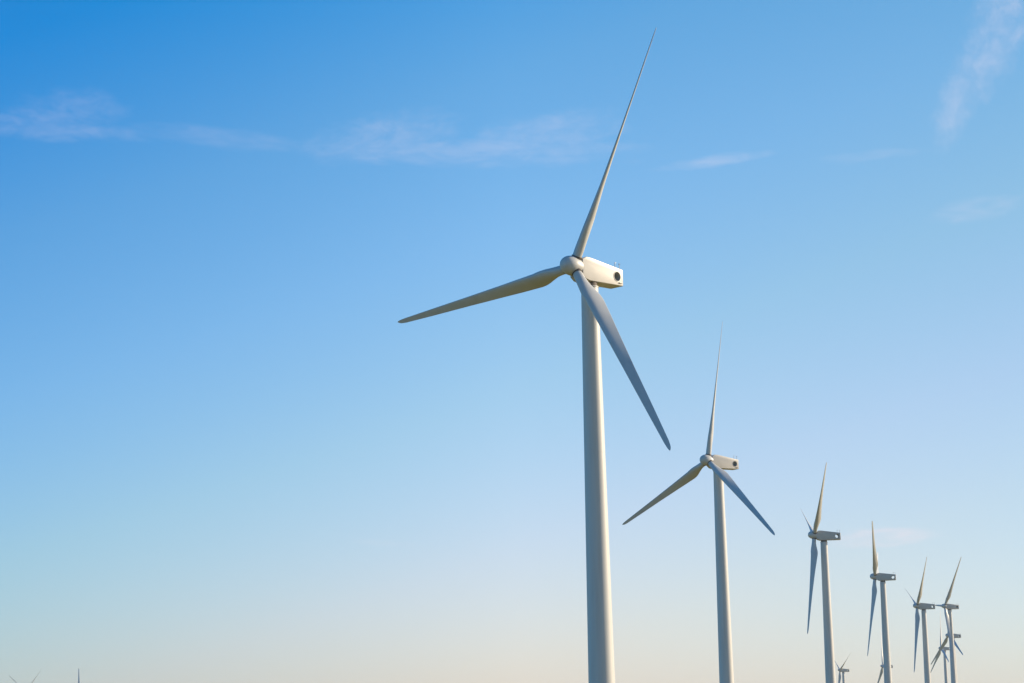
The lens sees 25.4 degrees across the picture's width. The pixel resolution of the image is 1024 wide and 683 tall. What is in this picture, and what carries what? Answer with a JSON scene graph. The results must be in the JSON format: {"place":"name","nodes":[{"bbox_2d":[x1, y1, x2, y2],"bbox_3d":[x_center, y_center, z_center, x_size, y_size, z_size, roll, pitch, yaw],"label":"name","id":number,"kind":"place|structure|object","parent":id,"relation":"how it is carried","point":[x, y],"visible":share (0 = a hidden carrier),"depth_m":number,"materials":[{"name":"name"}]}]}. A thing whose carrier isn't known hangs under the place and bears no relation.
{"place":"outdoors","nodes":[
{"label":"outdoors","id":0,"kind":"place"},
{"bbox_2d":[0,0,1023,682],"label":"sky","id":1,"kind":"structure","parent":0,"point":[227,454],"materials":[{"name":"blue"}]},
{"bbox_3d":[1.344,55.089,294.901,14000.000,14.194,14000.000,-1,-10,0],"label":"ground","id":2,"kind":"structure","parent":0,"visible":0},
{"bbox_2d":[398,29,670,682],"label":"wind turbine","id":3,"kind":"object","parent":2,"relation":"on","point":[589,276],"visible":1,"depth_m":232.64,"materials":[{"name":"paint"}]},
{"bbox_2d":[622,321,774,682],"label":"wind turbine","id":4,"kind":"object","parent":2,"relation":"on","point":[718,465],"visible":1,"depth_m":415.67,"materials":[{"name":"paint"}]},
{"bbox_2d":[800,462,840,682],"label":"wind turbine","id":5,"kind":"object","parent":2,"relation":"on","point":[823,537],"visible":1,"depth_m":579.96,"materials":[{"name":"paint"}]},
{"bbox_2d":[835,656,848,682],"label":"wind turbine","id":6,"kind":"object","parent":2,"relation":"on","point":[841,669],"visible":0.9,"depth_m":1606.88,"materials":[{"name":"paint"}]},
{"bbox_2d":[867,521,895,682],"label":"wind turbine","id":7,"kind":"object","parent":2,"relation":"on","point":[875,575],"visible":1,"depth_m":725.76,"materials":[{"name":"paint"}]},
{"bbox_2d":[877,637,892,682],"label":"wind turbine","id":8,"kind":"object","parent":2,"relation":"on","point":[881,672],"visible":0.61,"depth_m":1537.84,"materials":[{"name":"paint"}]},
{"bbox_2d":[906,558,934,682],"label":"wind turbine","id":9,"kind":"object","parent":2,"relation":"on","point":[917,605],"visible":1,"depth_m":860.78,"materials":[{"name":"paint"}]},
{"bbox_2d":[930,613,949,682],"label":"wind turbine","id":10,"kind":"object","parent":2,"relation":"on","point":[944,649],"visible":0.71,"depth_m":1498.70,"materials":[{"name":"paint"}]},
{"bbox_2d":[931,630,962,682],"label":"wind turbine","id":11,"kind":"object","parent":2,"relation":"on","point":[946,640],"visible":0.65,"depth_m":1193.88,"materials":[{"name":"paint"}]},
{"bbox_2d":[935,558,960,682],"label":"wind turbine","id":12,"kind":"object","parent":2,"relation":"on","point":[948,615],"visible":0.9,"depth_m":1017.49,"materials":[{"name":"paint"}]}
]}

